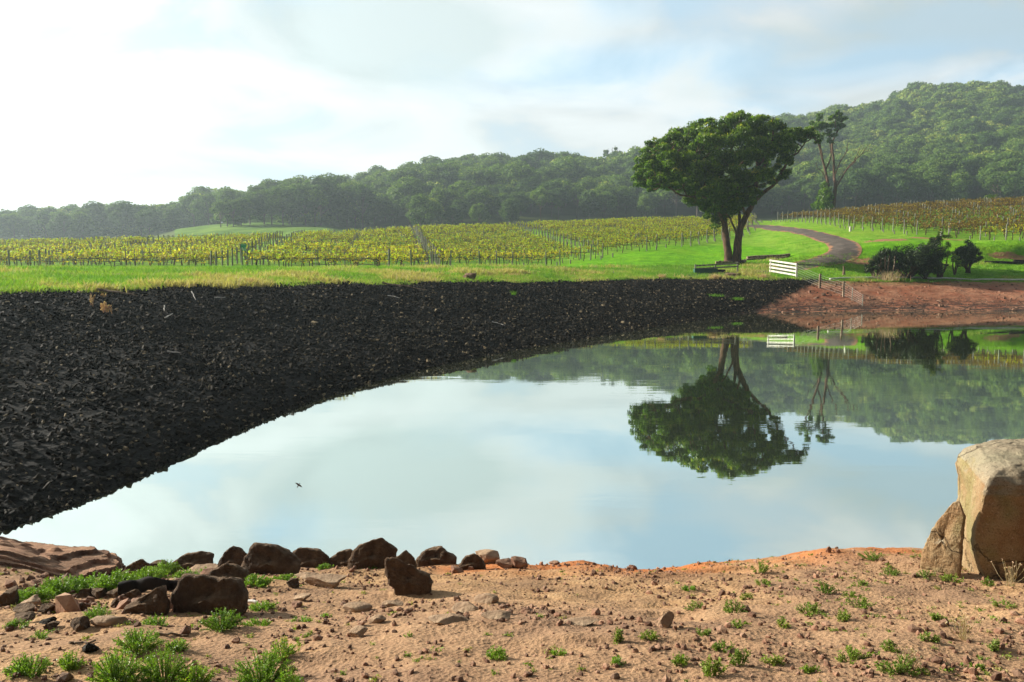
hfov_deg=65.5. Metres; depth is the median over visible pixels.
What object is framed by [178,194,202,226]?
forest tree
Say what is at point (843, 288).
wire fence
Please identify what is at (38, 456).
riprap stone
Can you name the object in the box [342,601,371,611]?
rock slab
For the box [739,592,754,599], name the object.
weed
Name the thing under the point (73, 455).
riprap stone
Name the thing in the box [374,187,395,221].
forest tree
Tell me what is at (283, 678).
green plant
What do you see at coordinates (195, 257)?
grape vine
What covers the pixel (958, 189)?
forest tree
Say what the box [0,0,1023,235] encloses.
sky
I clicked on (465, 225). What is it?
vine trellis
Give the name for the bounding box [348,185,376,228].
forest tree
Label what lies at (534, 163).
forest tree
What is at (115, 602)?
rock
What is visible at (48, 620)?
rock
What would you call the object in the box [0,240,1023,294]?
grass
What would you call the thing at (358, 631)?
rock
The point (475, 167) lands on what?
forest tree
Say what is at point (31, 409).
riprap stone
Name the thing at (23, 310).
riprap stone
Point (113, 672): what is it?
green plant
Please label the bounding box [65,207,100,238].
forest tree
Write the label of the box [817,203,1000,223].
vine trellis
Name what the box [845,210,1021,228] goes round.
vine trellis
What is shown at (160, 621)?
green plant
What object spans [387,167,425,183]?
forest tree
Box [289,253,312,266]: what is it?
grape vine
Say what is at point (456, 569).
rock
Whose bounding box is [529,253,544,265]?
grape vine
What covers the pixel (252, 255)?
grape vine
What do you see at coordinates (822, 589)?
weed
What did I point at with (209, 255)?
grape vine
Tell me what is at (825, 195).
ridge tree
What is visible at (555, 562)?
rock
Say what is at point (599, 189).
forest tree
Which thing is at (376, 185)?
forest tree
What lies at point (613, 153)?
forest tree
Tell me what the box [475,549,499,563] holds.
rock
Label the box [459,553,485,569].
rock
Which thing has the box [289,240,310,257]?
grape vine
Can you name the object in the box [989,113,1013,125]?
forest tree
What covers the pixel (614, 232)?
vine trellis
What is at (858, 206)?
vine trellis
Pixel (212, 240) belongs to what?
grape vine
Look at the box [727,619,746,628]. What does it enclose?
weed
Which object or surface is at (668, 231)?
vine trellis
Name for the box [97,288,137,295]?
stick
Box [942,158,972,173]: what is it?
forest tree
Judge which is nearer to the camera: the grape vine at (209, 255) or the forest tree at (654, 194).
the grape vine at (209, 255)
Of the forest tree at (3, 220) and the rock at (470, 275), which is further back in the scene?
the forest tree at (3, 220)
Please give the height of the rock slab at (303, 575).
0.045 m
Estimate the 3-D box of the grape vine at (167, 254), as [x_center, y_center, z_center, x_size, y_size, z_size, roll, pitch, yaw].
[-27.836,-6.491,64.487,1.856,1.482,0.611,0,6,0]
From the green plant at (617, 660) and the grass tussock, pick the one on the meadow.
the grass tussock
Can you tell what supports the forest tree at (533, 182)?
on the hillside
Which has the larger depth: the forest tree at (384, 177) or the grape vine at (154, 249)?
the forest tree at (384, 177)
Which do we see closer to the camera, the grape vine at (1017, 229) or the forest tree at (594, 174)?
the grape vine at (1017, 229)
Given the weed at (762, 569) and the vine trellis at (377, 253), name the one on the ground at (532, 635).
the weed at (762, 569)
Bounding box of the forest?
[0,80,1023,238]
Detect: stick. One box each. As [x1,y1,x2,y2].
[68,639,95,643]
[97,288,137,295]
[154,632,188,636]
[382,282,425,289]
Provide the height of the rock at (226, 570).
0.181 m
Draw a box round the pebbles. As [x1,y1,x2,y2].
[0,546,1023,681]
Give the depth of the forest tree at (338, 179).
273.18 m
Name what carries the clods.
on the embankment
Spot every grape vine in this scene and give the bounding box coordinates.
[3,250,28,265]
[10,250,33,264]
[22,249,44,264]
[28,256,45,266]
[41,253,65,265]
[54,252,76,264]
[61,251,88,265]
[69,249,91,265]
[72,249,101,264]
[81,243,100,249]
[83,249,113,264]
[86,254,107,264]
[92,249,115,264]
[100,254,120,263]
[102,247,124,266]
[109,249,132,265]
[114,251,137,265]
[116,245,139,262]
[126,251,146,262]
[138,253,162,263]
[139,249,157,264]
[145,245,165,259]
[148,253,169,264]
[158,252,177,264]
[162,249,186,264]
[169,252,191,264]
[174,238,192,249]
[179,246,198,264]
[180,253,198,264]
[182,248,206,266]
[184,254,203,264]
[191,250,214,264]
[202,250,223,264]
[207,239,225,252]
[207,248,225,265]
[218,248,235,256]
[227,237,242,246]
[243,250,268,264]
[244,249,269,264]
[250,249,274,265]
[257,247,277,265]
[266,249,289,266]
[267,244,288,259]
[273,249,298,266]
[273,253,294,265]
[279,248,300,266]
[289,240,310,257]
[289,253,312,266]
[290,252,313,265]
[295,237,316,246]
[300,252,322,265]
[308,242,329,250]
[312,249,342,265]
[313,252,335,265]
[333,244,350,261]
[340,254,359,264]
[342,247,369,263]
[343,252,365,263]
[344,252,366,262]
[354,240,372,247]
[362,251,387,264]
[364,245,386,260]
[364,254,385,265]
[367,252,387,265]
[390,247,412,259]
[390,252,409,264]
[391,253,409,265]
[408,254,426,264]
[412,250,432,264]
[434,249,451,265]
[437,248,458,264]
[441,253,457,264]
[451,247,469,262]
[458,251,472,262]
[461,252,477,262]
[476,252,495,261]
[481,253,497,260]
[489,249,508,263]
[492,251,511,265]
[522,251,541,260]
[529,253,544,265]
[540,250,558,263]
[554,250,570,262]
[574,245,594,260]
[588,245,602,258]
[981,225,998,239]
[1002,226,1019,239]
[1014,223,1023,237]
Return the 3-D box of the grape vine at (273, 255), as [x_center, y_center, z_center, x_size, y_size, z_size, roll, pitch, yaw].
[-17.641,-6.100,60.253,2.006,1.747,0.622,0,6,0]
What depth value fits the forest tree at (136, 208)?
268.69 m
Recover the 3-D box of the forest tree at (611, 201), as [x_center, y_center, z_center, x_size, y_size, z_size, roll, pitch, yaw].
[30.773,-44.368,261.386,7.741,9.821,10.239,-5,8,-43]
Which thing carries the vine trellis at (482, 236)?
on the meadow
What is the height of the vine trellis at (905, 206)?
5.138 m
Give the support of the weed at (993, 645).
on the ground at (532, 635)
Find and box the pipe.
[829,277,1023,280]
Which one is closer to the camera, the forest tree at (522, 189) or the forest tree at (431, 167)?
the forest tree at (522, 189)
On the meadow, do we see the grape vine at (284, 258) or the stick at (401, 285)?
the grape vine at (284, 258)
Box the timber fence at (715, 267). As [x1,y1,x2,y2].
[695,262,738,270]
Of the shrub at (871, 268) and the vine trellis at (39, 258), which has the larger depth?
the shrub at (871, 268)
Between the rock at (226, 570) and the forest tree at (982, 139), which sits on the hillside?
the forest tree at (982, 139)
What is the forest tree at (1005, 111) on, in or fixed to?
on the hillside
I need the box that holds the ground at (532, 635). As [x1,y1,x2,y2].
[0,547,1023,681]
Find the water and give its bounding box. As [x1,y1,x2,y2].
[0,311,1023,568]
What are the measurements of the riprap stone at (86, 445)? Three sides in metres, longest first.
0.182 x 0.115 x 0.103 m
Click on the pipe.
(937, 278)
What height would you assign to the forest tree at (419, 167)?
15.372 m
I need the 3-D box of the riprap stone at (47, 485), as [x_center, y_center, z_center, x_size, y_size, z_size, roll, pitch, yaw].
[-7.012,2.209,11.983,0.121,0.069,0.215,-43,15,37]
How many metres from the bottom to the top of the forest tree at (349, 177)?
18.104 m
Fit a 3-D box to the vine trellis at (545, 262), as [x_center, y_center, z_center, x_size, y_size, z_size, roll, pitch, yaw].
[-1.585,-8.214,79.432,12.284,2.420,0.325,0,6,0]
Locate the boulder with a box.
[955,439,1023,579]
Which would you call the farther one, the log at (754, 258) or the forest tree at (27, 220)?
the forest tree at (27, 220)
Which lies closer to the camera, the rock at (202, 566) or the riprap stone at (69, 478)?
the rock at (202, 566)
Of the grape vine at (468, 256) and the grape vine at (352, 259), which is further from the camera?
the grape vine at (468, 256)
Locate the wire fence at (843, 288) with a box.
[797,268,862,306]
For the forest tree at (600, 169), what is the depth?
322.25 m
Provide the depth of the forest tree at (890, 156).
311.78 m
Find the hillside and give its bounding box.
[0,111,1023,247]
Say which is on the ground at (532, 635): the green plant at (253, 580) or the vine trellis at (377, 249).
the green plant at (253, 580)
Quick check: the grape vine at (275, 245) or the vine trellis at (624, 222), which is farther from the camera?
the vine trellis at (624, 222)
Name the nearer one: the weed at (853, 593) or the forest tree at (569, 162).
the weed at (853, 593)
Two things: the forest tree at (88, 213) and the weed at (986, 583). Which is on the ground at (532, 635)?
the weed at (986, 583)
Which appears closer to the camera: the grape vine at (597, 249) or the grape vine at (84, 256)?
the grape vine at (84, 256)
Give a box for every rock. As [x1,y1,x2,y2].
[0,585,18,605]
[13,603,34,612]
[14,611,35,621]
[21,594,41,605]
[38,603,54,612]
[39,616,56,623]
[43,621,59,628]
[70,616,89,631]
[76,588,91,597]
[79,603,87,610]
[82,642,99,651]
[91,588,107,598]
[106,588,117,597]
[110,599,119,606]
[121,559,150,574]
[124,586,169,615]
[124,589,141,598]
[150,560,166,568]
[171,573,248,615]
[172,551,213,570]
[188,563,217,573]
[208,563,249,582]
[217,546,246,566]
[231,637,239,642]
[241,542,300,575]
[286,578,298,587]
[292,547,329,567]
[292,601,301,607]
[293,593,311,600]
[329,549,352,567]
[347,538,397,568]
[348,625,367,636]
[384,557,432,594]
[396,550,416,567]
[416,546,456,566]
[451,565,463,572]
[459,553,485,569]
[463,273,475,279]
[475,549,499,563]
[496,558,512,568]
[510,556,527,568]
[521,607,532,613]
[548,560,559,564]
[657,611,673,627]
[726,273,741,276]
[826,546,831,552]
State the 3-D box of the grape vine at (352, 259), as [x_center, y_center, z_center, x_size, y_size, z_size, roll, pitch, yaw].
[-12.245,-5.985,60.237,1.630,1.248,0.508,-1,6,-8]
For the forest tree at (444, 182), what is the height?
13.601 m
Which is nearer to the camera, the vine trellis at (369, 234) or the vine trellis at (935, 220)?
the vine trellis at (935, 220)
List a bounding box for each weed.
[90,293,95,304]
[100,301,111,312]
[611,627,624,643]
[638,629,659,639]
[670,653,690,666]
[683,601,703,610]
[695,628,710,635]
[700,654,729,676]
[711,639,734,651]
[722,599,747,612]
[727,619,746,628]
[727,648,751,665]
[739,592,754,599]
[750,560,769,573]
[755,579,770,585]
[759,653,785,665]
[776,618,790,628]
[794,601,824,614]
[799,663,821,673]
[813,581,840,593]
[834,644,871,663]
[835,608,851,621]
[841,591,864,597]
[846,597,876,608]
[850,579,869,586]
[858,549,885,560]
[874,653,924,676]
[878,566,900,575]
[879,637,897,652]
[901,646,923,669]
[914,569,936,578]
[917,632,940,642]
[929,613,947,620]
[940,573,963,582]
[944,606,983,641]
[959,662,985,670]
[980,575,994,586]
[986,638,1000,650]
[989,598,1017,608]
[991,559,1023,586]
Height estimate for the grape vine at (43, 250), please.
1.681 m
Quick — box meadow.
[1,205,1023,286]
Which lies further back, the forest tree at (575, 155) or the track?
the forest tree at (575, 155)
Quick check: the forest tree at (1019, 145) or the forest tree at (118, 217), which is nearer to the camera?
the forest tree at (118, 217)
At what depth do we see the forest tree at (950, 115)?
414.11 m
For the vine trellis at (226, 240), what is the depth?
91.99 m
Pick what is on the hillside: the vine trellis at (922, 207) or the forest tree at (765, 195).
the forest tree at (765, 195)
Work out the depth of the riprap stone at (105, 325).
21.36 m
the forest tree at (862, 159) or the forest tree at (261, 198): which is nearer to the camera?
the forest tree at (261, 198)
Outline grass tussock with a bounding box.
[872,269,910,280]
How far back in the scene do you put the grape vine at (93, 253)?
60.15 m
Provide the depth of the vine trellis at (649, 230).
104.73 m
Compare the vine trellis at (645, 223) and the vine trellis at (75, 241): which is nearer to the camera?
the vine trellis at (75, 241)
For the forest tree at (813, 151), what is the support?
on the hillside
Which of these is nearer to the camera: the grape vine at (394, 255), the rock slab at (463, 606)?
the rock slab at (463, 606)
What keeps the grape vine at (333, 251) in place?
on the meadow
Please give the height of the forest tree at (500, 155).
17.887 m
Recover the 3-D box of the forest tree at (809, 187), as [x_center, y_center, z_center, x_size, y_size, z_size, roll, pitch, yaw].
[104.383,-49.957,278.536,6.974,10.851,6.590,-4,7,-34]
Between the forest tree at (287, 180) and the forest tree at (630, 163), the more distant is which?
the forest tree at (630, 163)
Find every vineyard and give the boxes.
[0,214,756,262]
[779,196,1023,238]
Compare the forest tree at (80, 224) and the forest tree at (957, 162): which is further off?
the forest tree at (957, 162)
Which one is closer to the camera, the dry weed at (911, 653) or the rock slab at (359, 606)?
the dry weed at (911, 653)
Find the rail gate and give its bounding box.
[769,259,797,277]
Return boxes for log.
[746,253,789,257]
[746,257,764,259]
[984,261,1023,263]
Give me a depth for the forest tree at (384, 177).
293.93 m
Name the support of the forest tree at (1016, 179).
on the hillside
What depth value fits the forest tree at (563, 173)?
308.36 m
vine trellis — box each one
[0,250,9,265]
[2,250,50,264]
[5,238,147,248]
[7,248,80,264]
[18,245,101,260]
[38,249,211,265]
[51,249,216,265]
[62,248,222,264]
[72,248,228,265]
[82,248,232,265]
[90,247,237,265]
[99,244,240,263]
[114,243,249,256]
[122,241,252,257]
[129,240,256,251]
[135,239,259,249]
[142,237,262,250]
[147,236,265,247]
[158,233,270,249]
[168,232,275,243]
[240,248,389,264]
[246,249,402,265]
[251,250,424,266]
[255,249,433,266]
[259,248,444,265]
[263,247,463,265]
[267,244,428,263]
[270,244,427,263]
[272,241,425,263]
[276,240,424,260]
[279,239,423,252]
[281,238,422,251]
[283,236,421,247]
[286,234,420,250]
[291,233,419,247]
[298,230,416,246]
[414,223,516,232]
[420,230,542,242]
[421,231,545,243]
[421,232,548,246]
[422,234,552,248]
[423,236,555,247]
[425,237,563,250]
[426,239,567,253]
[428,241,575,258]
[430,242,580,260]
[430,243,612,261]
[432,243,601,263]
[433,245,570,264]
[435,246,557,265]
[435,248,523,265]
[437,250,508,263]
[439,249,479,264]
[524,215,757,230]
[526,217,745,230]
[529,218,751,230]
[534,217,758,230]
[536,219,753,233]
[539,221,728,234]
[541,220,754,233]
[544,222,748,235]
[547,221,755,237]
[550,224,749,237]
[553,226,743,239]
[556,227,749,238]
[563,227,729,240]
[567,228,730,242]
[571,229,722,243]
[575,229,715,243]
[579,231,707,245]
[583,231,699,247]
[588,233,690,251]
[593,234,666,253]
[597,237,656,253]
[775,195,997,221]
[780,199,998,221]
[785,196,1021,221]
[790,197,1003,221]
[795,197,1015,221]
[798,198,1011,221]
[802,198,1009,220]
[805,199,1018,222]
[809,198,1023,222]
[813,201,1023,222]
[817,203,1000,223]
[821,204,1015,223]
[825,205,1023,224]
[830,206,1023,224]
[835,207,1011,225]
[839,208,1020,227]
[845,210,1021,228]
[853,212,1020,229]
[862,214,1002,230]
[872,216,1022,230]
[883,218,1023,231]
[894,219,1014,233]
[906,220,1004,236]
[948,222,1022,234]
[969,226,1022,239]
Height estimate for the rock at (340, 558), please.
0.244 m
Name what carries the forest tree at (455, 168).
on the hillside
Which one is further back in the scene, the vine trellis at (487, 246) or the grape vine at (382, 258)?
the vine trellis at (487, 246)
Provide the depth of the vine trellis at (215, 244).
79.27 m
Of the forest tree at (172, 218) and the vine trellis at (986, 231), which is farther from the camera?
the forest tree at (172, 218)
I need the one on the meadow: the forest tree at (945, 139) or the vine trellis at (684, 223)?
the vine trellis at (684, 223)
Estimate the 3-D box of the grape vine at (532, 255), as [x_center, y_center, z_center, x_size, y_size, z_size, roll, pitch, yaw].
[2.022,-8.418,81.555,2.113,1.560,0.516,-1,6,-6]
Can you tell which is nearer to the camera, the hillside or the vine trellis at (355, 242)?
the vine trellis at (355, 242)
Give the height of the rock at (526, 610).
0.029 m
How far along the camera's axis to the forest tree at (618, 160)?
351.67 m
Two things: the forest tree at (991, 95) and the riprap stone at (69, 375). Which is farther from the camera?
the forest tree at (991, 95)
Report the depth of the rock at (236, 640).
3.92 m
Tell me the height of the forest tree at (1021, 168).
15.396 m
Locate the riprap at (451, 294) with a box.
[0,277,869,529]
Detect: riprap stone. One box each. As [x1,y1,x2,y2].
[2,524,13,528]
[5,510,18,517]
[6,493,18,499]
[13,432,22,438]
[16,308,26,313]
[19,479,28,484]
[26,405,36,412]
[32,473,40,479]
[32,493,41,500]
[35,454,44,458]
[42,481,50,490]
[66,373,73,377]
[67,476,75,480]
[69,453,77,459]
[71,337,78,343]
[81,442,90,449]
[91,452,103,458]
[94,385,102,390]
[102,323,109,328]
[102,463,115,468]
[116,407,123,412]
[155,419,161,425]
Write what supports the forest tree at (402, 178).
on the hillside
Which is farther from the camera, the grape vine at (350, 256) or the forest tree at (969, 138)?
the forest tree at (969, 138)
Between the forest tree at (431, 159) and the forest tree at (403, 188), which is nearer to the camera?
the forest tree at (403, 188)
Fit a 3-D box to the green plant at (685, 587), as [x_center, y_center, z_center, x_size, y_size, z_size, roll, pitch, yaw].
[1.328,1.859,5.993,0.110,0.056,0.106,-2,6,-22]
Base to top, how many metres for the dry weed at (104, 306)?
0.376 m
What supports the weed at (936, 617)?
on the ground at (532, 635)
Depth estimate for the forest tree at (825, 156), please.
361.32 m
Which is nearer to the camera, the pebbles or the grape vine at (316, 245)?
the pebbles
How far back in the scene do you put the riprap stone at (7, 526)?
10.74 m
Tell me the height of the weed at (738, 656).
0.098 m
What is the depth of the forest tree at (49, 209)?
290.65 m
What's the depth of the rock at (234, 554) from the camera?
8.42 m
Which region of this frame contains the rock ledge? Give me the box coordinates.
[0,536,125,578]
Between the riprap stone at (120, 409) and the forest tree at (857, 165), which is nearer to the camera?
the riprap stone at (120, 409)
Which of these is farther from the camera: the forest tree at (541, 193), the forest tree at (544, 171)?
the forest tree at (544, 171)
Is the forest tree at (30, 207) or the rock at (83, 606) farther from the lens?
the forest tree at (30, 207)
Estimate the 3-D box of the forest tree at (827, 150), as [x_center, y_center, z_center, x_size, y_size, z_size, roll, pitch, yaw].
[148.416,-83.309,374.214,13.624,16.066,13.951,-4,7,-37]
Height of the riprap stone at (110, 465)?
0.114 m
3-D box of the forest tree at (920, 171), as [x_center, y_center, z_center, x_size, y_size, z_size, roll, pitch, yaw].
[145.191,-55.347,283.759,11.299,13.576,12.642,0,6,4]
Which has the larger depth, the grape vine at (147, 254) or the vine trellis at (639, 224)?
the vine trellis at (639, 224)
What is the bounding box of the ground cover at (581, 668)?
[0,548,1023,681]
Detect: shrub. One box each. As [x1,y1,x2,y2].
[864,257,886,278]
[870,248,900,277]
[873,237,946,278]
[912,259,942,278]
[945,239,983,273]
[951,254,961,274]
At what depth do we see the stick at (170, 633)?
4.05 m
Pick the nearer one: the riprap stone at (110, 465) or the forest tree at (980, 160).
the riprap stone at (110, 465)
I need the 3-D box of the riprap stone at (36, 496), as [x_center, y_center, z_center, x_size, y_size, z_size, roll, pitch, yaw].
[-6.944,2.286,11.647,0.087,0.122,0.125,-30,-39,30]
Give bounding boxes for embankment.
[0,279,1023,524]
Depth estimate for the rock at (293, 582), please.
5.83 m
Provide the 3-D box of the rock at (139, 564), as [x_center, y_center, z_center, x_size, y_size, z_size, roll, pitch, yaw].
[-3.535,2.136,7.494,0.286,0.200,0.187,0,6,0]
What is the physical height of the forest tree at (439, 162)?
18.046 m
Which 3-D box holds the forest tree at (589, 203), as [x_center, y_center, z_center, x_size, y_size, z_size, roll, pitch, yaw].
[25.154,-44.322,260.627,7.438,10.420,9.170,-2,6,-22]
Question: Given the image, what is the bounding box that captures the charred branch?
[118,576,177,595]
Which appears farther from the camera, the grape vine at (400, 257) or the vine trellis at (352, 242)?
the vine trellis at (352, 242)
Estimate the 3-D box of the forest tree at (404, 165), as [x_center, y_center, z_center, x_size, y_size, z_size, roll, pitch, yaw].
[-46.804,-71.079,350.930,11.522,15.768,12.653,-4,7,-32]
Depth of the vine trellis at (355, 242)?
83.52 m
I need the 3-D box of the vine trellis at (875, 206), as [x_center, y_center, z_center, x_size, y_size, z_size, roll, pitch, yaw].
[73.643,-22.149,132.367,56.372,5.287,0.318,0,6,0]
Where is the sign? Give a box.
[241,243,246,265]
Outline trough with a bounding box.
[693,268,717,273]
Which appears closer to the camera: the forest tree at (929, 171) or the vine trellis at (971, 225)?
the vine trellis at (971, 225)
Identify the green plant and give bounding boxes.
[0,652,52,679]
[2,618,31,628]
[17,584,57,603]
[28,629,49,638]
[38,573,88,598]
[54,649,87,670]
[62,571,112,592]
[83,602,115,619]
[84,646,150,681]
[89,567,141,590]
[110,627,168,655]
[128,566,172,579]
[136,644,197,681]
[140,613,168,625]
[152,559,181,573]
[161,638,191,652]
[172,567,199,579]
[173,661,215,681]
[197,607,245,631]
[228,648,297,681]
[242,617,271,625]
[244,573,274,587]
[249,600,277,611]
[266,635,300,660]
[271,573,299,580]
[276,664,302,681]
[289,615,313,621]
[315,563,333,569]
[320,613,331,617]
[485,644,508,660]
[551,646,566,655]
[611,655,626,665]
[681,585,695,591]
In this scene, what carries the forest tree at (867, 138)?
on the hillside
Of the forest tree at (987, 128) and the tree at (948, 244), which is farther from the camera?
the forest tree at (987, 128)
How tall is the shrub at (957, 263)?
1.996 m
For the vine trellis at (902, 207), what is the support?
on the meadow
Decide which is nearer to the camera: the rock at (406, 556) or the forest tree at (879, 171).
the rock at (406, 556)
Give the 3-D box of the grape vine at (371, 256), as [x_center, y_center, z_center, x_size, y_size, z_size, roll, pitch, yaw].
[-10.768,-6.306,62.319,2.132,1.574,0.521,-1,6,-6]
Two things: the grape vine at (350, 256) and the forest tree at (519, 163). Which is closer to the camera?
the grape vine at (350, 256)
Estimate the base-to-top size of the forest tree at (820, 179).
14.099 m
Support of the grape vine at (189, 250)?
attached to the vine trellis at (236, 248)
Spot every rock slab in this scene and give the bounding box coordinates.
[90,615,127,626]
[294,572,318,578]
[304,573,346,588]
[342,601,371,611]
[368,614,385,622]
[381,600,403,606]
[428,613,467,624]
[451,601,477,612]
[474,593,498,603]
[481,610,510,619]
[564,616,598,625]
[920,501,965,576]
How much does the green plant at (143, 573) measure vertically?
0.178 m
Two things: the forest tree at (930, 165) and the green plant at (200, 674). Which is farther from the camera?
the forest tree at (930, 165)
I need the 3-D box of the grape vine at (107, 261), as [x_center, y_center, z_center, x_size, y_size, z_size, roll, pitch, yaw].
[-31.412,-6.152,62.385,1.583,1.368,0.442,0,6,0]
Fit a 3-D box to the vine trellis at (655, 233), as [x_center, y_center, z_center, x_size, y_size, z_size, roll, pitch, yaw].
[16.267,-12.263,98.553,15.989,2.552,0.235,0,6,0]
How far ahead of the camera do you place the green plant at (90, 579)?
5.96 m
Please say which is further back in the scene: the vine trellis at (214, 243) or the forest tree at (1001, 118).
the forest tree at (1001, 118)
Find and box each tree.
[0,215,7,233]
[1,213,25,239]
[17,204,40,236]
[17,207,37,238]
[21,216,37,238]
[27,210,57,237]
[41,207,64,231]
[45,212,72,237]
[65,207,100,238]
[67,211,96,239]
[81,200,109,228]
[103,200,136,235]
[128,204,149,236]
[134,208,163,235]
[162,207,180,230]
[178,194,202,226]
[189,186,213,193]
[189,193,217,224]
[196,191,214,223]
[209,201,229,226]
[214,188,237,219]
[216,199,237,226]
[223,200,242,226]
[234,197,255,224]
[241,194,266,224]
[244,185,266,221]
[248,191,276,223]
[259,178,279,188]
[259,186,279,223]
[264,185,299,224]
[272,186,304,224]
[277,181,292,187]
[280,179,301,208]
[285,185,320,225]
[293,175,308,180]
[301,189,328,225]
[303,175,344,224]
[305,184,331,225]
[318,173,346,212]
[326,181,361,227]
[342,174,351,179]
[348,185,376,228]
[353,172,369,182]
[357,177,375,185]
[367,165,386,174]
[370,180,388,220]
[372,169,387,173]
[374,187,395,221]
[377,171,394,183]
[377,193,401,225]
[386,175,423,223]
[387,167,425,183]
[388,180,425,215]
[397,162,414,171]
[405,164,422,171]
[406,193,432,225]
[418,201,443,223]
[419,171,439,183]
[420,155,441,165]
[421,163,449,174]
[421,182,440,192]
[428,186,455,222]
[431,178,447,189]
[434,159,455,165]
[435,161,465,174]
[435,170,463,187]
[441,204,463,224]
[444,180,476,221]
[452,200,469,221]
[458,155,475,161]
[458,167,490,186]
[464,189,493,215]
[467,164,483,170]
[469,202,491,222]
[470,152,491,162]
[479,158,500,167]
[483,155,502,165]
[483,169,508,186]
[485,152,510,161]
[492,192,517,221]
[494,164,535,185]
[497,159,533,171]
[499,198,519,222]
[508,155,543,169]
[509,191,529,218]
[514,184,532,215]
[516,175,542,213]
[526,148,557,163]
[530,187,552,220]
[531,179,567,216]
[535,165,558,207]
[538,156,554,165]
[542,172,564,208]
[549,163,563,205]
[553,156,588,177]
[554,151,572,158]
[556,167,578,206]
[556,177,571,212]
[562,166,579,205]
[567,152,581,159]
[568,186,584,217]
[575,156,591,170]
[575,176,597,204]
[578,170,601,180]
[578,190,600,218]
[586,161,605,169]
[587,164,613,177]
[593,175,609,184]
[593,184,618,217]
[597,191,617,218]
[602,150,625,159]
[603,147,621,156]
[603,162,623,172]
[607,156,626,164]
[608,175,630,187]
[609,186,633,216]
[618,156,639,172]
[618,186,637,214]
[619,171,632,208]
[623,145,642,162]
[628,173,660,202]
[631,109,821,262]
[636,195,654,217]
[642,188,666,213]
[652,188,674,214]
[661,190,684,215]
[745,183,769,213]
[760,185,782,214]
[766,173,796,208]
[769,159,777,170]
[789,152,803,163]
[790,161,818,205]
[793,177,814,209]
[800,183,818,210]
[801,139,821,148]
[805,147,822,159]
[807,109,869,213]
[808,159,821,166]
[808,173,838,207]
[814,153,828,160]
[820,161,842,173]
[821,142,829,148]
[823,130,845,141]
[823,146,839,155]
[824,154,850,163]
[828,171,847,199]
[830,167,882,207]
[836,165,854,204]
[839,128,851,137]
[840,152,871,165]
[846,162,863,169]
[848,168,873,204]
[856,135,877,144]
[861,163,897,203]
[863,156,892,195]
[864,103,881,112]
[875,117,897,129]
[877,164,919,202]
[878,148,894,155]
[878,151,907,165]
[880,172,916,202]
[887,138,908,152]
[888,99,910,110]
[892,153,923,165]
[892,176,924,204]
[897,139,920,159]
[898,133,926,147]
[909,161,928,167]
[910,138,928,153]
[911,166,928,201]
[912,172,950,200]
[917,102,934,118]
[919,143,938,160]
[919,160,950,176]
[920,168,947,200]
[925,151,964,174]
[927,230,952,276]
[933,146,951,154]
[934,136,954,143]
[938,110,956,133]
[939,141,964,151]
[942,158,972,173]
[942,180,969,200]
[944,100,970,111]
[944,121,967,135]
[946,172,972,185]
[948,168,976,193]
[950,147,971,153]
[956,120,985,133]
[959,134,982,146]
[963,90,983,103]
[963,154,994,175]
[964,143,984,173]
[967,132,1001,148]
[969,176,983,197]
[975,130,998,143]
[976,163,1010,193]
[979,100,1003,110]
[980,91,1004,104]
[981,125,998,132]
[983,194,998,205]
[984,171,1011,196]
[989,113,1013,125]
[991,130,1021,149]
[992,150,1023,193]
[995,107,1013,121]
[995,171,1023,197]
[996,97,1017,108]
[1001,127,1023,143]
[1001,158,1022,171]
[1011,136,1023,152]
[1011,161,1023,202]
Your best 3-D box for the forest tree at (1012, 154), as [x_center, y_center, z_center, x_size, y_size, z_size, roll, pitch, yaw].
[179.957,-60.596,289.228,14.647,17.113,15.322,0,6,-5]
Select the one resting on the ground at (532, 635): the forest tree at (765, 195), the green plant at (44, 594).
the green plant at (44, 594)
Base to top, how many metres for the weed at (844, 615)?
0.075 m
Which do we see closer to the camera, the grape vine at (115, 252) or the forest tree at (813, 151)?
the grape vine at (115, 252)
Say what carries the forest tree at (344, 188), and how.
on the hillside
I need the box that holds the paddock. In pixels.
[174,214,374,238]
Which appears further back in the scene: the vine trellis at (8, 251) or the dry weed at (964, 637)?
the vine trellis at (8, 251)
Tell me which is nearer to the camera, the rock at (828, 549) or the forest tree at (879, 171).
the rock at (828, 549)
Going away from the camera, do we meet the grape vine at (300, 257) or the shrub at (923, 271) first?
the grape vine at (300, 257)
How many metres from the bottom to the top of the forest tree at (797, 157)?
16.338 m
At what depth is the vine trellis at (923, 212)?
105.46 m
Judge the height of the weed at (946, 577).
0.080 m
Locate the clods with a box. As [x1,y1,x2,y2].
[766,280,1023,312]
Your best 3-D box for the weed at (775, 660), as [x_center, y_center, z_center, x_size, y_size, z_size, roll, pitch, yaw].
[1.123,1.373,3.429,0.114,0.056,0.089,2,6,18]
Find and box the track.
[687,225,861,277]
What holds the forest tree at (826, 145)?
on the hillside
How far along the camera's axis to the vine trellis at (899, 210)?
111.64 m
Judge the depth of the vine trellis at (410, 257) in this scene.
64.45 m
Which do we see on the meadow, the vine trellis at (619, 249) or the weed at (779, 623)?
the vine trellis at (619, 249)
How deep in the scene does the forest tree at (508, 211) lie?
234.10 m
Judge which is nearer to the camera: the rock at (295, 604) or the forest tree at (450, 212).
the rock at (295, 604)
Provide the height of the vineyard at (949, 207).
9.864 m
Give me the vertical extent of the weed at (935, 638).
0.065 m
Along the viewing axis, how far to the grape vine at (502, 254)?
77.26 m
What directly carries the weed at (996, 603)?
on the ground at (532, 635)
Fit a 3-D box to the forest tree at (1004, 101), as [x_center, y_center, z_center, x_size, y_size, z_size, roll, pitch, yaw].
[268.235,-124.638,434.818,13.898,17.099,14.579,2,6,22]

